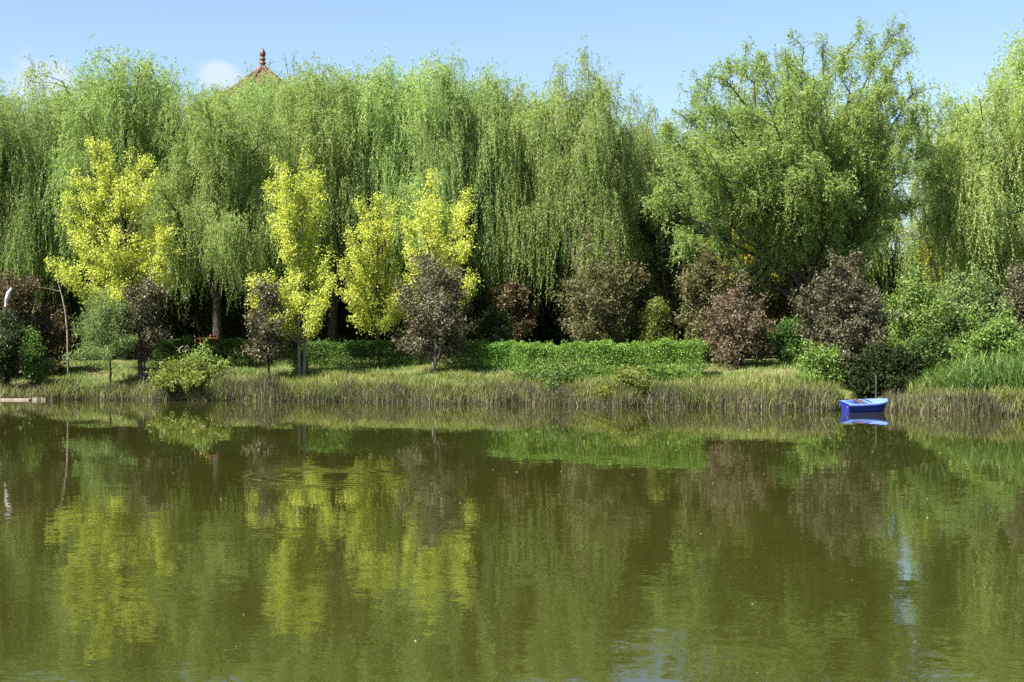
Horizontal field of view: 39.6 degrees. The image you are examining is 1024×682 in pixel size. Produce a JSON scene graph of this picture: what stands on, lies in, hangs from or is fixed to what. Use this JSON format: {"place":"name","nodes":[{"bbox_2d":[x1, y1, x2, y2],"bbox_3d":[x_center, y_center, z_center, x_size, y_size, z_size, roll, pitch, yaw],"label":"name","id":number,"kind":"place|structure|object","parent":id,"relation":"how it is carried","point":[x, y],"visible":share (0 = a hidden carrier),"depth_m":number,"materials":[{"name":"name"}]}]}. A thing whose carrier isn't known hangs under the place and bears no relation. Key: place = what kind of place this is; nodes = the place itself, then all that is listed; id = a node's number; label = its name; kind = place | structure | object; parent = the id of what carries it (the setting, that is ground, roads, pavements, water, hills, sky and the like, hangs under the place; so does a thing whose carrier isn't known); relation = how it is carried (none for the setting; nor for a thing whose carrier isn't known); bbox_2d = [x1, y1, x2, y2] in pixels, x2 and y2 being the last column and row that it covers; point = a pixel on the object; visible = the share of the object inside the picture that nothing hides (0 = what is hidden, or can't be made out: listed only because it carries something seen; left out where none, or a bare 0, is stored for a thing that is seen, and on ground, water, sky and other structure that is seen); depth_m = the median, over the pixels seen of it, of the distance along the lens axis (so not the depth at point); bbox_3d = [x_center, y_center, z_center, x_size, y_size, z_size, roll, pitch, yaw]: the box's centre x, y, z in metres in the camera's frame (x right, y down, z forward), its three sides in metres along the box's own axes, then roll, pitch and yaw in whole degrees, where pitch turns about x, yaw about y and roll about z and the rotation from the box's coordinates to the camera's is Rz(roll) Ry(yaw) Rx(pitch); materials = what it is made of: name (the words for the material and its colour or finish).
{"place":"outdoors","nodes":[
{"label":"outdoors","id":0,"kind":"place"},
{"bbox_2d":[0,400,1023,681],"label":"water","id":1,"kind":"structure","parent":0,"point":[140,540],"depth_m":20.23,"materials":[{"name":"green liquid"}]},
{"bbox_2d":[839,398,887,411],"bbox_3d":[14.330,2.647,57.862,1.976,0.630,1.050,0,8,-14],"label":"rowing boat","id":2,"kind":"object","parent":1,"relation":"on","point":[869,405],"visible":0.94,"depth_m":57.55,"materials":[{"name":"blue wood"}]},
{"bbox_2d":[0,351,1023,415],"bbox_3d":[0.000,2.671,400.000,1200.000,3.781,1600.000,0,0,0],"label":"ground","id":3,"kind":"structure","parent":0,"point":[430,372],"depth_m":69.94,"materials":[{"name":"green plant"}]},
{"bbox_2d":[0,302,26,386],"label":"green bush","id":4,"kind":"object","parent":3,"relation":"on","point":[10,335],"visible":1,"depth_m":70.05,"materials":[{"name":"green plant"}]},
{"bbox_2d":[0,77,42,304],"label":"weeping willow","id":5,"kind":"object","parent":3,"relation":"on","point":[25,106],"visible":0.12,"depth_m":79.41,"materials":[{"name":"green plant"}]},
{"bbox_2d":[0,269,72,379],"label":"brown bush","id":6,"kind":"object","parent":3,"relation":"on","point":[21,294],"visible":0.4,"depth_m":72.60,"materials":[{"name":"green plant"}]},
{"bbox_2d":[16,322,59,386],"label":"green bush","id":7,"kind":"object","parent":3,"relation":"on","point":[35,365],"visible":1,"depth_m":70.21,"materials":[{"name":"green plant"}]},
{"bbox_2d":[0,85,84,321],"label":"weeping willow","id":8,"kind":"object","parent":3,"relation":"on","point":[18,165],"visible":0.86,"depth_m":77.19,"materials":[{"name":"green plant"}]},
{"bbox_2d":[40,270,68,374],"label":"bare stem","id":9,"kind":"object","parent":3,"relation":"on","point":[66,325],"visible":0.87,"depth_m":72.97,"materials":[{"name":"brown plant"}]},
{"bbox_2d":[33,304,76,374],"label":"brown bush","id":10,"kind":"object","parent":3,"relation":"on","point":[55,346],"visible":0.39,"depth_m":73.64,"materials":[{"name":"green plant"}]},
{"bbox_2d":[27,301,87,358],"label":"undergrowth shrub","id":11,"kind":"object","parent":3,"relation":"on","point":[77,341],"visible":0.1,"depth_m":81.18,"materials":[{"name":"green plant"}]},
{"bbox_2d":[24,252,91,359],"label":"broadleaf tree","id":12,"kind":"object","parent":3,"relation":"on","point":[67,303],"visible":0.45,"depth_m":79.59,"materials":[{"name":"brown plant"}]},
{"bbox_2d":[23,69,142,356],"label":"weeping willow","id":13,"kind":"object","parent":3,"relation":"on","point":[49,88],"visible":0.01,"depth_m":88.54,"materials":[{"name":"green plant"}]},
{"bbox_2d":[62,278,147,385],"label":"tree","id":14,"kind":"object","parent":3,"relation":"on","point":[104,323],"visible":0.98,"depth_m":70.43,"materials":[{"name":"green plant"}]},
{"bbox_2d":[14,34,209,359],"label":"weeping willow","id":15,"kind":"object","parent":3,"relation":"on","point":[124,125],"visible":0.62,"depth_m":77.88,"materials":[{"name":"green plant"}]},
{"bbox_2d":[43,134,191,379],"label":"yellow tree","id":16,"kind":"object","parent":3,"relation":"on","point":[127,263],"visible":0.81,"depth_m":72.08,"materials":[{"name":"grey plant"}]},
{"bbox_2d":[111,270,172,381],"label":"plum tree","id":17,"kind":"object","parent":3,"relation":"on","point":[150,337],"visible":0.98,"depth_m":71.16,"materials":[{"name":"brown plant"}]},
{"bbox_2d":[104,288,195,358],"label":"undergrowth shrub","id":18,"kind":"object","parent":3,"relation":"on","point":[169,312],"visible":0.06,"depth_m":82.93,"materials":[{"name":"green plant"}]},
{"bbox_2d":[133,87,226,355],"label":"weeping willow","id":19,"kind":"object","parent":3,"relation":"on","point":[146,207],"visible":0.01,"depth_m":86.80,"materials":[{"name":"green plant"}]},
{"bbox_2d":[144,351,232,394],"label":"green bush","id":20,"kind":"object","parent":3,"relation":"on","point":[184,373],"visible":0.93,"depth_m":68.89,"materials":[{"name":"green plant"}]},
{"bbox_2d":[147,334,261,365],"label":"hedge","id":21,"kind":"object","parent":3,"relation":"on","point":[176,344],"visible":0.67,"depth_m":75.23,"materials":[{"name":"green plant"}]},
{"bbox_2d":[158,80,250,356],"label":"weeping willow","id":22,"kind":"object","parent":3,"relation":"on","point":[222,301],"visible":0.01,"depth_m":88.22,"materials":[{"name":"green plant"}]},
{"bbox_2d":[175,289,237,353],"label":"undergrowth shrub","id":23,"kind":"object","parent":3,"relation":"on","point":[190,329],"visible":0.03,"depth_m":101.95,"materials":[{"name":"green plant"}]},
{"bbox_2d":[180,339,234,377],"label":"green bush","id":24,"kind":"object","parent":3,"relation":"on","point":[204,354],"visible":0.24,"depth_m":71.41,"materials":[{"name":"green plant"}]},
{"bbox_2d":[173,272,244,334],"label":"woodland tree","id":25,"kind":"object","parent":3,"relation":"on","point":[191,306],"visible":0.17,"depth_m":89.74,"materials":[{"name":"green plant"}]},
{"bbox_2d":[185,299,247,356],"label":"undergrowth shrub","id":26,"kind":"object","parent":3,"relation":"on","point":[228,321],"visible":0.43,"depth_m":83.97,"materials":[{"name":"green plant"}]},
{"bbox_2d":[129,75,306,359],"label":"weeping willow","id":27,"kind":"object","parent":3,"relation":"on","point":[222,239],"visible":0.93,"depth_m":76.16,"materials":[{"name":"green plant"}]},
{"bbox_2d":[180,78,278,356],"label":"weeping willow","id":28,"kind":"object","parent":3,"relation":"on","point":[243,328],"visible":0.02,"depth_m":86.86,"materials":[{"name":"green plant"}]},
{"bbox_2d":[192,82,278,356],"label":"weeping willow","id":29,"kind":"object","parent":3,"relation":"on","point":[240,310],"depth_m":90.71,"materials":[{"name":"green plant"}]},
{"bbox_2d":[178,48,346,352],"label":"pagoda","id":30,"kind":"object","parent":3,"relation":"on","point":[260,69],"visible":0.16,"depth_m":117.41,"materials":[{"name":"red tile"}]},
{"bbox_2d":[239,274,296,376],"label":"plum tree","id":31,"kind":"object","parent":3,"relation":"on","point":[270,346],"visible":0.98,"depth_m":69.43,"materials":[{"name":"brown plant"}]},
{"bbox_2d":[237,296,301,357],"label":"undergrowth shrub","id":32,"kind":"object","parent":3,"relation":"on","point":[247,332],"visible":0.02,"depth_m":81.56,"materials":[{"name":"green plant"}]},
{"bbox_2d":[205,61,344,356],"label":"weeping willow","id":33,"kind":"object","parent":3,"relation":"on","point":[253,89],"visible":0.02,"depth_m":84.04,"materials":[{"name":"green plant"}]},
{"bbox_2d":[232,61,337,357],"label":"weeping willow","id":34,"kind":"object","parent":3,"relation":"on","point":[261,102],"visible":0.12,"depth_m":81.59,"materials":[{"name":"green plant"}]},
{"bbox_2d":[235,60,344,348],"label":"weeping willow","id":35,"kind":"object","parent":3,"relation":"on","point":[268,81],"visible":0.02,"depth_m":86.02,"materials":[{"name":"green plant"}]},
{"bbox_2d":[243,140,340,376],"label":"yellow tree","id":36,"kind":"object","parent":3,"relation":"on","point":[296,245],"visible":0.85,"depth_m":70.50,"materials":[{"name":"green plant"}]},
{"bbox_2d":[287,348,312,376],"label":"green bush","id":37,"kind":"object","parent":3,"relation":"on","point":[295,361],"visible":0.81,"depth_m":71.08,"materials":[{"name":"green plant"}]},
{"bbox_2d":[286,305,349,356],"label":"undergrowth shrub","id":38,"kind":"object","parent":3,"relation":"on","point":[322,334],"visible":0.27,"depth_m":82.47,"materials":[{"name":"green plant"}]},
{"bbox_2d":[243,50,419,357],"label":"weeping willow","id":39,"kind":"object","parent":3,"relation":"on","point":[325,151],"visible":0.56,"depth_m":79.03,"materials":[{"name":"green plant"}]},
{"bbox_2d":[308,263,359,355],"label":"woodland tree","id":40,"kind":"object","parent":3,"relation":"on","point":[343,304],"visible":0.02,"depth_m":90.63,"materials":[{"name":"green plant"}]},
{"bbox_2d":[300,336,421,365],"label":"hedge","id":41,"kind":"object","parent":3,"relation":"on","point":[340,347],"visible":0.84,"depth_m":73.74,"materials":[{"name":"green plant"}]},
{"bbox_2d":[337,302,391,357],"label":"undergrowth shrub","id":42,"kind":"object","parent":3,"relation":"on","point":[351,332],"visible":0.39,"depth_m":84.14,"materials":[{"name":"green plant"}]},
{"bbox_2d":[335,191,414,360],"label":"yellow tree","id":43,"kind":"object","parent":3,"relation":"on","point":[369,303],"visible":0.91,"depth_m":75.22,"materials":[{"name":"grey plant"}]},
{"bbox_2d":[319,43,481,355],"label":"weeping willow","id":44,"kind":"object","parent":3,"relation":"on","point":[392,174],"visible":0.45,"depth_m":79.19,"materials":[{"name":"green plant"}]},
{"bbox_2d":[386,298,437,358],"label":"undergrowth shrub","id":45,"kind":"object","parent":3,"relation":"on","point":[404,327],"visible":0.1,"depth_m":80.55,"materials":[{"name":"green plant"}]},
{"bbox_2d":[384,245,475,373],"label":"plum tree","id":46,"kind":"object","parent":3,"relation":"on","point":[434,320],"visible":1,"depth_m":69.53,"materials":[{"name":"brown plant"}]},
{"bbox_2d":[395,167,483,364],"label":"yellow tree","id":47,"kind":"object","parent":3,"relation":"on","point":[427,225],"visible":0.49,"depth_m":73.10,"materials":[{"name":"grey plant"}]},
{"bbox_2d":[390,40,545,358],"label":"weeping willow","id":48,"kind":"object","parent":3,"relation":"on","point":[445,139],"visible":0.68,"depth_m":78.12,"materials":[{"name":"green plant"}]},
{"bbox_2d":[442,282,496,357],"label":"undergrowth shrub","id":49,"kind":"object","parent":3,"relation":"on","point":[477,307],"visible":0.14,"depth_m":80.48,"materials":[{"name":"brown plant"}]},
{"bbox_2d":[3,356,954,395],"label":"lawn grass","id":50,"kind":"structure","parent":3,"relation":"on","point":[239,369],"depth_m":72.35,"materials":[{"name":"green plant"}]},
{"bbox_2d":[443,338,530,369],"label":"hedge","id":51,"kind":"object","parent":3,"relation":"on","point":[492,347],"visible":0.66,"depth_m":70.75,"materials":[{"name":"green plant"}]},
{"bbox_2d":[468,303,522,358],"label":"green bush","id":52,"kind":"object","parent":3,"relation":"on","point":[492,326],"visible":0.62,"depth_m":75.32,"materials":[{"name":"green plant"}]},
{"bbox_2d":[456,77,560,309],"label":"weeping willow","id":53,"kind":"object","parent":3,"relation":"on","point":[501,282],"visible":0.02,"depth_m":86.61,"materials":[{"name":"green plant"}]},
{"bbox_2d":[0,370,1023,415],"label":"dry reeds","id":54,"kind":"object","parent":3,"relation":"on","point":[265,385],"visible":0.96,"depth_m":63.89,"materials":[{"name":"green plant"}]},
{"bbox_2d":[485,276,540,352],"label":"broadleaf tree","id":55,"kind":"object","parent":3,"relation":"on","point":[508,299],"visible":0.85,"depth_m":78.63,"materials":[{"name":"brown plant"}]},
{"bbox_2d":[465,74,578,357],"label":"weeping willow","id":56,"kind":"object","parent":3,"relation":"on","point":[531,250],"visible":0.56,"depth_m":78.96,"materials":[{"name":"green plant"}]},
{"bbox_2d":[488,275,566,329],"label":"woodland tree","id":57,"kind":"object","parent":3,"relation":"on","point":[545,309],"visible":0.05,"depth_m":92.74,"materials":[{"name":"brown plant"}]},
{"bbox_2d":[504,295,555,356],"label":"undergrowth shrub","id":58,"kind":"object","parent":3,"relation":"on","point":[535,336],"visible":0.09,"depth_m":84.79,"materials":[{"name":"green plant"}]},
{"bbox_2d":[511,78,570,355],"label":"weeping willow","id":59,"kind":"object","parent":3,"relation":"on","point":[539,305],"visible":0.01,"depth_m":89.01,"materials":[{"name":"green plant"}]},
{"bbox_2d":[535,362,588,393],"bbox_3d":[2.241,1.779,65.035,2.295,1.766,2.710,0,0,42],"label":"waterside bush","id":60,"kind":"object","parent":3,"relation":"on","point":[557,375],"visible":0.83,"depth_m":64.62,"materials":[{"name":"green plant"}]},
{"bbox_2d":[544,291,590,357],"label":"undergrowth shrub","id":61,"kind":"object","parent":3,"relation":"on","point":[562,334],"visible":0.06,"depth_m":82.80,"materials":[{"name":"green plant"}]},
{"bbox_2d":[539,196,610,356],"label":"broadleaf tree","id":62,"kind":"object","parent":3,"relation":"on","point":[560,274],"visible":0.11,"depth_m":82.28,"materials":[{"name":"green plant"}]},
{"bbox_2d":[512,35,656,358],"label":"weeping willow","id":63,"kind":"object","parent":3,"relation":"on","point":[604,203],"visible":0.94,"depth_m":77.09,"materials":[{"name":"green plant"}]},
{"bbox_2d":[529,118,661,303],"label":"weeping willow","id":64,"kind":"object","parent":3,"relation":"on","point":[629,227],"depth_m":88.37,"materials":[{"name":"green plant"}]},
{"bbox_2d":[547,219,652,365],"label":"plum bush","id":65,"kind":"object","parent":3,"relation":"on","point":[597,306],"visible":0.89,"depth_m":69.92,"materials":[{"name":"brown plant"}]},
{"bbox_2d":[591,381,619,399],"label":"waterside bush","id":66,"kind":"object","parent":3,"relation":"on","point":[603,393],"visible":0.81,"depth_m":62.62,"materials":[{"name":"green plant"}]},
{"bbox_2d":[511,336,710,380],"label":"hedge","id":67,"kind":"object","parent":3,"relation":"on","point":[598,347],"visible":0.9,"depth_m":65.68,"materials":[{"name":"green plant"}]},
{"bbox_2d":[588,361,657,399],"bbox_3d":[5.168,1.842,63.391,3.247,1.930,2.535,0,0,35],"label":"waterside bush","id":68,"kind":"object","parent":3,"relation":"on","point":[625,375],"visible":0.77,"depth_m":62.76,"materials":[{"name":"green plant"}]},
{"bbox_2d":[575,84,687,357],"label":"weeping willow","id":69,"kind":"object","parent":3,"relation":"on","point":[648,154],"visible":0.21,"depth_m":83.41,"materials":[{"name":"green plant"}]},
{"bbox_2d":[617,283,684,357],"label":"undergrowth shrub","id":70,"kind":"object","parent":3,"relation":"on","point":[635,330],"visible":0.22,"depth_m":81.17,"materials":[{"name":"green plant"}]},
{"bbox_2d":[634,292,680,363],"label":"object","id":71,"kind":"object","parent":3,"relation":"on","point":[654,322],"visible":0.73,"depth_m":70.24,"materials":[{"name":"green plant"}]},
{"bbox_2d":[633,159,703,354],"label":"evergreen tree","id":72,"kind":"object","parent":3,"relation":"on","point":[662,255],"visible":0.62,"depth_m":79.67,"materials":[{"name":"green plant"}]},
{"bbox_2d":[671,300,696,357],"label":"undergrowth shrub","id":73,"kind":"object","parent":3,"relation":"on","point":[682,331],"visible":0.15,"depth_m":82.67,"materials":[{"name":"green plant"}]},
{"bbox_2d":[634,110,742,355],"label":"weeping willow","id":74,"kind":"object","parent":3,"relation":"on","point":[707,234],"visible":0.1,"depth_m":88.14,"materials":[{"name":"green plant"}]},
{"bbox_2d":[666,242,736,362],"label":"plum bush","id":75,"kind":"object","parent":3,"relation":"on","point":[700,283],"visible":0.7,"depth_m":69.41,"materials":[{"name":"brown plant"}]},
{"bbox_2d":[691,269,784,369],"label":"plum bush","id":76,"kind":"object","parent":3,"relation":"on","point":[736,328],"visible":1,"depth_m":66.90,"materials":[{"name":"brown plant"}]},
{"bbox_2d":[707,218,783,307],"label":"broadleaf tree","id":77,"kind":"object","parent":3,"relation":"on","point":[751,257],"visible":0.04,"depth_m":79.10,"materials":[{"name":"green plant"}]},
{"bbox_2d":[692,91,800,355],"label":"weeping willow","id":78,"kind":"object","parent":3,"relation":"on","point":[738,191],"visible":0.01,"depth_m":89.78,"materials":[{"name":"green plant"}]},
{"bbox_2d":[734,254,783,360],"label":"plum bush","id":79,"kind":"object","parent":3,"relation":"on","point":[765,345],"visible":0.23,"depth_m":74.62,"materials":[{"name":"brown plant"}]},
{"bbox_2d":[755,267,803,360],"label":"broadleaf tree","id":80,"kind":"object","parent":3,"relation":"on","point":[779,307],"visible":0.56,"depth_m":72.56,"materials":[{"name":"green plant"}]},
{"bbox_2d":[764,313,812,362],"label":"green bush","id":81,"kind":"object","parent":3,"relation":"on","point":[785,339],"visible":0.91,"depth_m":68.66,"materials":[{"name":"green plant"}]},
{"bbox_2d":[640,11,942,356],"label":"willow tree","id":82,"kind":"object","parent":3,"relation":"on","point":[807,197],"visible":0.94,"depth_m":67.86,"materials":[{"name":"green plant"}]},
{"bbox_2d":[793,338,850,385],"bbox_3d":[13.695,1.046,62.619,2.863,2.429,3.094,0,0,0],"label":"green bush","id":83,"kind":"object","parent":3,"relation":"on","point":[814,359],"visible":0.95,"depth_m":62.06,"materials":[{"name":"green plant"}]},
{"bbox_2d":[788,243,910,385],"bbox_3d":[15.293,-1.114,63.391,5.611,6.316,5.492,0,0,-39],"label":"plum bush","id":84,"kind":"object","parent":3,"relation":"on","point":[849,310],"visible":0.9,"depth_m":62.28,"materials":[{"name":"brown plant"}]},
{"bbox_2d":[793,96,911,293],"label":"weeping willow","id":85,"kind":"object","parent":3,"relation":"on","point":[896,253],"visible":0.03,"depth_m":90.86,"materials":[{"name":"green plant"}]},
{"bbox_2d":[841,348,877,398],"bbox_3d":[14.901,1.492,60.556,1.620,2.396,1.950,0,0,0],"label":"green bush","id":86,"kind":"object","parent":3,"relation":"on","point":[857,374],"visible":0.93,"depth_m":60.32,"materials":[{"name":"green plant"}]},
{"bbox_2d":[855,339,893,398],"bbox_3d":[15.786,1.244,60.412,2.004,2.671,2.042,0,0,0],"label":"green bush","id":87,"kind":"object","parent":3,"relation":"on","point":[877,353],"visible":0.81,"depth_m":60.03,"materials":[{"name":"green plant"}]},
{"bbox_2d":[862,249,905,299],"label":"woodland tree","id":88,"kind":"object","parent":3,"relation":"on","point":[878,281],"visible":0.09,"depth_m":93.61,"materials":[{"name":"green plant"}]},
{"bbox_2d":[879,343,926,392],"bbox_3d":[16.390,1.215,59.807,2.054,2.454,2.084,0,0,-35],"label":"green bush","id":89,"kind":"object","parent":3,"relation":"on","point":[902,363],"visible":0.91,"depth_m":59.50,"materials":[{"name":"green plant"}]},
{"bbox_2d":[866,231,970,308],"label":"woodland tree","id":90,"kind":"object","parent":3,"relation":"on","point":[893,272],"visible":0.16,"depth_m":91.75,"materials":[{"name":"green plant"}]},
{"bbox_2d":[878,261,974,354],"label":"green bush","id":91,"kind":"object","parent":3,"relation":"on","point":[911,297],"visible":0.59,"depth_m":65.42,"materials":[{"name":"green plant"}]},
{"bbox_2d":[902,317,970,368],"bbox_3d":[17.812,0.430,60.408,3.017,2.923,2.842,0,0,-39],"label":"green bush","id":92,"kind":"object","parent":3,"relation":"on","point":[931,344],"visible":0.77,"depth_m":59.94,"materials":[{"name":"green plant"}]},
{"bbox_2d":[899,204,978,357],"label":"broadleaf tree","id":93,"kind":"object","parent":3,"relation":"on","point":[927,260],"visible":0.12,"depth_m":81.92,"materials":[{"name":"green plant"}]},
{"bbox_2d":[895,88,993,295],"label":"weeping willow","id":94,"kind":"object","parent":3,"relation":"on","point":[909,252],"visible":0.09,"depth_m":84.44,"materials":[{"name":"green plant"}]},
{"bbox_2d":[896,66,1023,313],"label":"weeping willow","id":95,"kind":"object","parent":3,"relation":"on","point":[988,232],"visible":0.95,"depth_m":72.80,"materials":[{"name":"green plant"}]},
{"bbox_2d":[899,347,1023,397],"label":"green reeds","id":96,"kind":"object","parent":3,"relation":"on","point":[1007,370],"visible":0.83,"depth_m":57.67,"materials":[{"name":"green plant"}]},
{"bbox_2d":[912,260,1023,363],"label":"green bush","id":97,"kind":"object","parent":3,"relation":"on","point":[971,293],"visible":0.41,"depth_m":64.55,"materials":[{"name":"green plant"}]},
{"bbox_2d":[948,301,1023,363],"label":"green bush","id":98,"kind":"object","parent":3,"relation":"on","point":[1001,333],"visible":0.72,"depth_m":61.59,"materials":[{"name":"green plant"}]},
{"bbox_2d":[975,18,1023,281],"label":"weeping willow","id":99,"kind":"object","parent":3,"relation":"on","point":[1018,65],"visible":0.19,"depth_m":79.43,"materials":[{"name":"green plant"}]},
{"bbox_2d":[986,258,1023,350],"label":"plum bush","id":100,"kind":"object","parent":3,"relation":"on","point":[1016,276],"visible":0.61,"depth_m":65.66,"materials":[{"name":"brown plant"}]},
{"bbox_2d":[0,0,1023,339],"label":"sky","id":101,"kind":"structure","parent":0,"point":[652,42],"materials":[{"name":"blue"}]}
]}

